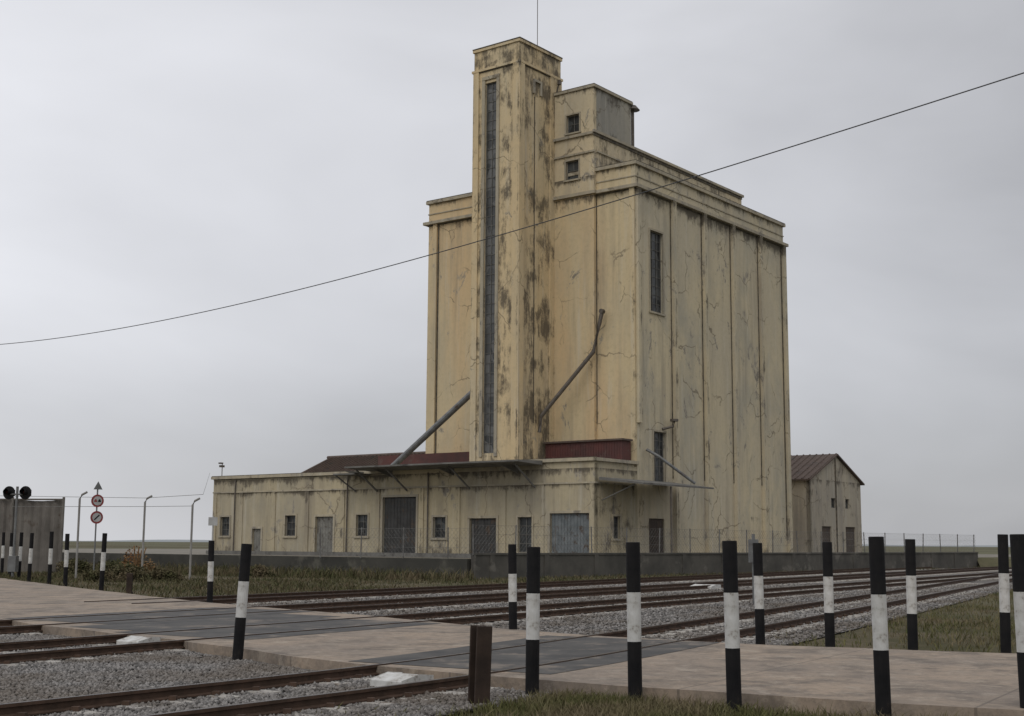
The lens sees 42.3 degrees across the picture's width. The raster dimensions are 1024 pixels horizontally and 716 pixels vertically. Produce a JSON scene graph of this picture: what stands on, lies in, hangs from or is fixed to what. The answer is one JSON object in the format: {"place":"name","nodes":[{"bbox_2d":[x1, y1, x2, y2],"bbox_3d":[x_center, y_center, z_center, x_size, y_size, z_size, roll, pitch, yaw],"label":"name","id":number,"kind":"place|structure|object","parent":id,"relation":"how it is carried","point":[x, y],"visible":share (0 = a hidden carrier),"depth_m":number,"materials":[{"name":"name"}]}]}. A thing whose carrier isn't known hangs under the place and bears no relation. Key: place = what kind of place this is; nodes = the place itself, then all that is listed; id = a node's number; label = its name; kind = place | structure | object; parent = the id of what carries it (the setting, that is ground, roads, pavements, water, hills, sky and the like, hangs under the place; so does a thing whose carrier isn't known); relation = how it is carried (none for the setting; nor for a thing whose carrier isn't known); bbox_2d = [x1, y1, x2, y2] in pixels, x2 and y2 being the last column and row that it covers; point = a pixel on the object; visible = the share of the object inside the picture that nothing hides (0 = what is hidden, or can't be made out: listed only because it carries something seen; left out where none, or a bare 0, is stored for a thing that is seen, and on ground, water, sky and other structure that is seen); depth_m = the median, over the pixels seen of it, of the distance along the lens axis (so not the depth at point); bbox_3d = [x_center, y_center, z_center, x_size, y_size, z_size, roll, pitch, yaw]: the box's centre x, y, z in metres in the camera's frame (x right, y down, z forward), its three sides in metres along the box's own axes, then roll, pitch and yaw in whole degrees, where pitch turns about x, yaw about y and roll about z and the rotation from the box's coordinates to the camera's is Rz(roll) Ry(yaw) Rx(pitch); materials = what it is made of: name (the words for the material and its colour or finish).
{"place":"outdoors","nodes":[
{"label":"outdoors","id":0,"kind":"place"},
{"bbox_2d":[250,564,274,576],"bbox_3d":[-12.434,10.492,65.216,1.374,0.692,1.391,0,-8,0],"label":"shrub","id":1,"kind":"object","parent":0,"point":[260,570],"visible":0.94,"depth_m":64.92,"materials":[{"name":"green plant"}]},
{"bbox_2d":[2,541,1016,715],"bbox_3d":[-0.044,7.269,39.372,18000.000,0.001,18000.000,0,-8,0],"label":"ground","id":2,"kind":"structure","parent":0,"point":[894,641],"depth_m":37.68,"materials":[{"name":"green plant"}]},
{"bbox_2d":[0,532,4,572],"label":"striped crossing post","id":3,"kind":"object","parent":2,"relation":"on","point":[2,553],"visible":0.84,"depth_m":68.19,"materials":[{"name":"black paint"}]},
{"bbox_2d":[8,533,13,574],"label":"striped crossing post","id":4,"kind":"object","parent":2,"relation":"on","point":[11,546],"visible":0.54,"depth_m":64.28,"materials":[{"name":"black paint"}]},
{"bbox_2d":[3,486,31,577],"bbox_3d":[-22.356,7.872,59.435,1.440,4.220,0.559,-2,-8,14],"label":"level crossing signal","id":5,"kind":"object","parent":2,"relation":"on","point":[24,492],"visible":0.98,"depth_m":59.51,"materials":[{"name":"black paint"}]},
{"bbox_2d":[17,532,23,577],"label":"striped crossing post","id":6,"kind":"object","parent":2,"relation":"on","point":[20,553],"visible":0.79,"depth_m":59.80,"materials":[{"name":"black paint"}]},
{"bbox_2d":[27,533,33,581],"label":"striped crossing post","id":7,"kind":"object","parent":2,"relation":"on","point":[30,556],"visible":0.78,"depth_m":54.71,"materials":[{"name":"black paint"}]},
{"bbox_2d":[0,497,64,572],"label":"corrugated metal fence","id":8,"kind":"object","parent":2,"relation":"on","point":[40,523],"visible":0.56,"depth_m":71.07,"materials":[{"name":"grey metal"}]},
{"bbox_2d":[47,531,53,583],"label":"striped crossing post","id":9,"kind":"object","parent":2,"relation":"on","point":[50,557],"visible":0.84,"depth_m":52.23,"materials":[{"name":"black paint"}]},
{"bbox_2d":[63,534,69,585],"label":"striped crossing post","id":10,"kind":"object","parent":2,"relation":"on","point":[66,559],"visible":0.81,"depth_m":49.07,"materials":[{"name":"black paint"}]},
{"bbox_2d":[56,558,92,573],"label":"shrub","id":11,"kind":"object","parent":2,"relation":"on","point":[85,566],"visible":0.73,"depth_m":67.95,"materials":[{"name":"green plant"}]},
{"bbox_2d":[75,491,87,577],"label":"bent concrete fence post","id":12,"kind":"object","parent":2,"relation":"on","point":[78,525],"visible":0.84,"depth_m":58.93,"materials":[{"name":"grey concrete"}]},
{"bbox_2d":[81,569,108,581],"bbox_3d":[-17.720,9.246,56.260,1.114,0.601,1.238,0,-8,0],"label":"shrub","id":13,"kind":"object","parent":2,"relation":"on","point":[93,575],"visible":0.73,"depth_m":55.93,"materials":[{"name":"green plant"}]},
{"bbox_2d":[90,481,103,569],"bbox_3d":[-18.412,7.670,58.508,0.560,4.410,0.116,6,-10,-34],"label":"traffic sign","id":14,"kind":"object","parent":2,"relation":"on","point":[96,516],"visible":0.97,"depth_m":58.59,"materials":[{"name":"metal"}]},
{"bbox_2d":[99,533,106,590],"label":"striped crossing post","id":15,"kind":"object","parent":2,"relation":"on","point":[103,560],"visible":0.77,"depth_m":44.01,"materials":[{"name":"black paint"}]},
{"bbox_2d":[88,557,132,574],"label":"shrub","id":16,"kind":"object","parent":2,"relation":"on","point":[112,564],"visible":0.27,"depth_m":65.02,"materials":[{"name":"green plant"}]},
{"bbox_2d":[105,561,152,580],"bbox_3d":[-16.643,9.230,57.183,2.152,0.910,1.606,4,-9,-23],"label":"shrub","id":17,"kind":"object","parent":2,"relation":"on","point":[121,572],"visible":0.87,"depth_m":57.03,"materials":[{"name":"green plant"}]},
{"bbox_2d":[126,573,132,593],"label":"short marker post","id":18,"kind":"object","parent":2,"relation":"on","point":[129,583],"visible":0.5,"depth_m":43.32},
{"bbox_2d":[119,545,154,575],"bbox_3d":[-17.877,9.721,63.134,1.929,1.571,1.413,0,-8,0],"label":"dry bush","id":19,"kind":"object","parent":2,"relation":"on","point":[138,562],"visible":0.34,"depth_m":63.16,"materials":[{"name":"brown plant"}]},
{"bbox_2d":[141,495,152,568],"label":"bent concrete fence post","id":20,"kind":"object","parent":2,"relation":"on","point":[143,536],"visible":0.84,"depth_m":61.93,"materials":[{"name":"grey concrete"}]},
{"bbox_2d":[12,474,209,506],"bbox_3d":[-27.340,7.142,74.200,25.411,2.920,27.011,0,-8,0],"label":"slack wire","id":21,"kind":"object","parent":20,"relation":"attached to","point":[101,506],"visible":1,"depth_m":62.68,"materials":[{"name":"grey metal"}]},
{"bbox_2d":[149,566,183,580],"bbox_3d":[-15.234,9.512,58.273,1.664,0.663,1.282,0,-8,0],"label":"shrub","id":22,"kind":"object","parent":2,"relation":"on","point":[160,573],"visible":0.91,"depth_m":57.99,"materials":[{"name":"green plant"}]},
{"bbox_2d":[189,497,199,579],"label":"bent concrete fence post","id":23,"kind":"object","parent":2,"relation":"on","point":[191,532],"visible":0.84,"depth_m":60.40,"materials":[{"name":"grey concrete"}]},
{"bbox_2d":[207,541,214,602],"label":"striped crossing post","id":24,"kind":"object","parent":2,"relation":"on","point":[210,571],"visible":0.83,"depth_m":34.79,"materials":[{"name":"black paint"}]},
{"bbox_2d":[208,516,217,540],"bbox_3d":[-14.356,9.082,63.333,0.440,3.000,0.085,0,-8,0],"label":"white notice","id":25,"kind":"object","parent":2,"relation":"on","point":[213,521],"visible":0.57,"depth_m":63.46,"materials":[{"name":"paint"}]},
{"bbox_2d":[232,544,251,659],"bbox_3d":[-3.921,3.588,19.194,0.154,1.770,0.156,4,-9,-8],"label":"striped crossing post","id":26,"kind":"object","parent":2,"relation":"on","point":[241,604],"visible":0.84,"depth_m":19.14,"materials":[{"name":"black paint"}]},
{"bbox_2d":[62,552,470,575],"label":"boundary wall","id":27,"kind":"structure","parent":2,"relation":"on","point":[424,565],"depth_m":70.10,"materials":[{"name":"grey concrete"}]},
{"bbox_2d":[320,527,470,558],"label":"chain link fence","id":28,"kind":"object","parent":27,"relation":"on","point":[403,528],"visible":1,"depth_m":66.62,"materials":[{"name":"metal"}]},
{"bbox_2d":[62,559,475,580],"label":"weeds","id":29,"kind":"object","parent":2,"relation":"on","point":[232,570],"visible":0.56,"depth_m":64.62,"materials":[{"name":"green plant"}]},
{"bbox_2d":[468,625,491,704],"bbox_3d":[-0.345,3.379,14.121,0.180,1.020,0.180,7,-10,-28],"label":"rusty stub post","id":30,"kind":"object","parent":2,"relation":"on","point":[479,676],"visible":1,"depth_m":14.08,"materials":[{"name":"brown metal"}]},
{"bbox_2d":[0,565,984,597],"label":"weeds","id":31,"kind":"object","parent":2,"relation":"on","point":[40,577],"visible":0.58,"depth_m":54.97,"materials":[{"name":"green plant"}]},
{"bbox_2d":[0,573,1011,715],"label":"railway track","id":32,"kind":"structure","parent":2,"relation":"on","point":[330,701],"depth_m":14.96,"materials":[{"name":"rusty steel"}]},
{"bbox_2d":[0,571,1011,666],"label":"railway track","id":33,"kind":"structure","parent":2,"relation":"on","point":[39,656],"depth_m":29.38,"materials":[{"name":"rusty steel"}]},
{"bbox_2d":[0,566,1011,635],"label":"railway track","id":34,"kind":"structure","parent":2,"relation":"on","point":[8,627],"depth_m":38.69,"materials":[{"name":"rusty steel"}]},
{"bbox_2d":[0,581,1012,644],"bbox_3d":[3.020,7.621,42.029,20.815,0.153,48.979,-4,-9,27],"label":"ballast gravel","id":35,"kind":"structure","parent":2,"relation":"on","point":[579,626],"depth_m":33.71,"materials":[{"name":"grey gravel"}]},
{"bbox_2d":[508,544,516,629],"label":"striped crossing post","id":36,"kind":"object","parent":2,"relation":"on","point":[512,569],"visible":0.84,"depth_m":24.40,"materials":[{"name":"black paint"}]},
{"bbox_2d":[19,568,1011,714],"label":"ballast bed","id":37,"kind":"object","parent":2,"relation":"on","point":[987,581],"visible":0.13,"depth_m":38.49,"materials":[{"name":"grey gravel"}]},
{"bbox_2d":[116,635,163,644],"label":"white ramp block","id":38,"kind":"structure","parent":37,"relation":"on","point":[133,639],"depth_m":21.38,"materials":[{"name":"paint"}]},
{"bbox_2d":[0,634,800,715],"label":"ballast gravel","id":39,"kind":"structure","parent":37,"relation":"on","point":[69,677],"depth_m":15.78,"materials":[{"name":"grey gravel"}]},
{"bbox_2d":[370,672,433,686],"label":"white ramp block","id":40,"kind":"structure","parent":37,"relation":"on","point":[388,678],"depth_m":15.57,"materials":[{"name":"paint"}]},
{"bbox_2d":[284,613,901,715],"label":"weeds","id":41,"kind":"object","parent":37,"relation":"on","point":[765,643],"visible":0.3,"depth_m":22.70,"materials":[{"name":"green plant"}]},
{"bbox_2d":[691,584,720,588],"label":"white ramp block","id":42,"kind":"structure","parent":37,"relation":"on","point":[713,586],"depth_m":51.03,"materials":[{"name":"paint"}]},
{"bbox_2d":[84,563,979,604],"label":"railway track","id":43,"kind":"structure","parent":2,"relation":"on","point":[299,596],"depth_m":46.36,"materials":[{"name":"rusty steel"}]},
{"bbox_2d":[525,547,539,694],"bbox_3d":[0.236,3.031,15.004,0.154,1.760,0.156,4,-9,-22],"label":"striped crossing post","id":44,"kind":"object","parent":2,"relation":"on","point":[532,620],"visible":0.79,"depth_m":14.95,"materials":[{"name":"black paint"}]},
{"bbox_2d":[626,542,641,700],"bbox_3d":[1.345,2.947,14.571,0.154,1.820,0.156,1,-8,-6],"label":"striped crossing post","id":45,"kind":"object","parent":2,"relation":"on","point":[634,642],"visible":0.8,"depth_m":14.52,"materials":[{"name":"black paint"}]},
{"bbox_2d":[436,685,968,715],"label":"grass","id":46,"kind":"structure","parent":2,"relation":"on","point":[567,703],"depth_m":13.53,"materials":[{"name":"green plant"}]},
{"bbox_2d":[470,552,977,579],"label":"boundary wall","id":47,"kind":"structure","parent":2,"relation":"on","point":[491,565],"depth_m":75.61,"materials":[{"name":"grey concrete"}]},
{"bbox_2d":[472,524,975,554],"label":"chain link fence","id":48,"kind":"object","parent":47,"relation":"on","point":[690,535],"visible":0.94,"depth_m":78.50,"materials":[{"name":"metal"}]},
{"bbox_2d":[722,541,741,711],"bbox_3d":[2.294,2.833,13.787,0.154,1.840,0.156,1,-8,-8],"label":"striped crossing post","id":49,"kind":"object","parent":2,"relation":"on","point":[732,630],"visible":1,"depth_m":13.74,"materials":[{"name":"black paint"}]},
{"bbox_2d":[748,534,758,604],"bbox_3d":[6.863,6.054,37.529,0.260,2.100,0.200,0,-8,0],"label":"signal junction box","id":50,"kind":"object","parent":2,"relation":"on","point":[750,547],"visible":0.53,"depth_m":37.52,"materials":[{"name":"grey metal"}]},
{"bbox_2d":[753,543,764,644],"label":"striped crossing post","id":51,"kind":"object","parent":2,"relation":"on","point":[758,594],"visible":0.82,"depth_m":21.61,"materials":[{"name":"black paint"}]},
{"bbox_2d":[822,542,834,646],"bbox_3d":[5.023,3.850,20.969,0.154,1.850,0.156,1,-8,-8],"label":"striped crossing post","id":52,"kind":"object","parent":2,"relation":"on","point":[829,622],"visible":0.88,"depth_m":20.93,"materials":[{"name":"black paint"}]},
{"bbox_2d":[868,536,891,715],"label":"striped crossing post","id":53,"kind":"object","parent":2,"relation":"on","point":[879,627],"visible":1,"depth_m":13.37,"materials":[{"name":"black paint"}]},
{"bbox_2d":[781,588,1015,652],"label":"grass","id":54,"kind":"structure","parent":2,"relation":"on","point":[898,619],"depth_m":28.01,"materials":[{"name":"green plant"}]},
{"bbox_2d":[905,539,917,649],"bbox_3d":[6.174,3.757,20.432,0.154,1.900,0.156,2,-8,-7],"label":"striped crossing post","id":55,"kind":"object","parent":2,"relation":"on","point":[911,595],"visible":0.84,"depth_m":20.39,"materials":[{"name":"black paint"}]},
{"bbox_2d":[997,534,1010,652],"bbox_3d":[7.479,3.676,20.085,0.154,1.980,0.156,4,-8,-18],"label":"striped crossing post","id":56,"kind":"object","parent":2,"relation":"on","point":[1004,599],"visible":0.79,"depth_m":20.04,"materials":[{"name":"black paint"}]},
{"bbox_2d":[1010,534,1023,707],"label":"striped crossing post","id":57,"kind":"object","parent":2,"relation":"on","point":[1017,551],"visible":1,"depth_m":13.06,"materials":[{"name":"black paint"}]},
{"bbox_2d":[0,578,1023,715],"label":"road","id":58,"kind":"structure","parent":0,"point":[922,682],"depth_m":17.59,"materials":[{"name":"concrete"}]},
{"bbox_2d":[72,614,338,629],"bbox_3d":[-5.874,5.208,26.179,1.740,0.001,5.754,-5,-9,31],"label":"asphalt patch","id":59,"kind":"object","parent":58,"relation":"on","point":[189,622],"visible":0.96,"depth_m":25.71,"materials":[{"name":"grey asphalt"}]},
{"bbox_2d":[6,607,719,673],"bbox_3d":[-3.340,4.897,23.850,6.652,0.001,16.983,7,-11,-41],"label":"asphalt crossing strip","id":60,"kind":"object","parent":58,"relation":"on","point":[515,657],"visible":0.91,"depth_m":21.27,"materials":[{"name":"grey asphalt"}]},
{"bbox_3d":[17.409,-1.554,16.227,1.200,11.989,0.320,0,-8,0],"label":"utility pole","id":61,"kind":"object","parent":58,"relation":"on","visible":0},
{"bbox_2d":[0,72,1023,344],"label":"overhead cable","id":62,"kind":"object","parent":61,"relation":"attached to","point":[568,214],"visible":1,"depth_m":29.79,"materials":[{"name":"black metal"}]},
{"bbox_2d":[0,0,1023,545],"label":"sky","id":63,"kind":"structure","parent":0,"point":[160,159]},
{"bbox_2d":[62,549,1010,558],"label":"yard ground","id":64,"kind":"structure","parent":0,"point":[176,551],"depth_m":109.66,"materials":[{"name":"grey concrete"}]},
{"bbox_2d":[206,0,792,557],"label":"grain silo","id":65,"kind":"object","parent":64,"relation":"on","point":[620,366],"visible":0.92,"depth_m":84.56,"materials":[{"name":"concrete"}]},
{"bbox_2d":[254,517,332,551],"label":"pale doors","id":66,"kind":"structure","parent":65,"relation":"in","point":[322,522],"depth_m":89.20,"materials":[{"name":"grey wood"}]},
{"bbox_2d":[384,497,495,552],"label":"dark loading doors","id":67,"kind":"structure","parent":65,"relation":"in","point":[400,512],"depth_m":84.64,"materials":[{"name":"grey metal"}]},
{"bbox_2d":[223,116,662,551],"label":"window glass","id":68,"kind":"structure","parent":65,"relation":"in","point":[573,166],"depth_m":83.62,"materials":[{"name":"black glass"}]},
{"bbox_2d":[222,82,663,552],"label":"window frames","id":69,"kind":"structure","parent":65,"relation":"in","point":[492,120],"depth_m":83.68,"materials":[{"name":"paint"}]},
{"bbox_2d":[552,513,588,552],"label":"grey loading door","id":70,"kind":"structure","parent":65,"relation":"in","point":[563,521],"depth_m":76.84,"materials":[{"name":"blue paint"}]},
{"bbox_2d":[649,518,662,552],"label":"brown door","id":71,"kind":"structure","parent":65,"relation":"in","point":[654,524],"depth_m":81.08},
{"bbox_2d":[99,540,1009,546],"bbox_3d":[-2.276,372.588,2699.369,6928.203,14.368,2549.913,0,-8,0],"label":"hills","id":72,"kind":"structure","parent":0,"point":[211,540],"depth_m":2945.64,"materials":[{"name":"green plant"}]},
{"bbox_2d":[791,453,864,551],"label":"gabled warehouse","id":73,"kind":"structure","parent":0,"point":[826,495],"depth_m":107.40,"materials":[{"name":"painted plaster"},{"name":"brown corrugated metal"}]},
{"bbox_2d":[822,526,854,551],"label":"doors","id":74,"kind":"structure","parent":73,"relation":"in","point":[825,529],"depth_m":109.83,"materials":[{"name":"grey metal"}]},
{"bbox_2d":[977,557,1010,566],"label":"embankment","id":75,"kind":"structure","parent":0,"point":[988,561],"depth_m":104.59,"materials":[{"name":"plant"}]}
]}

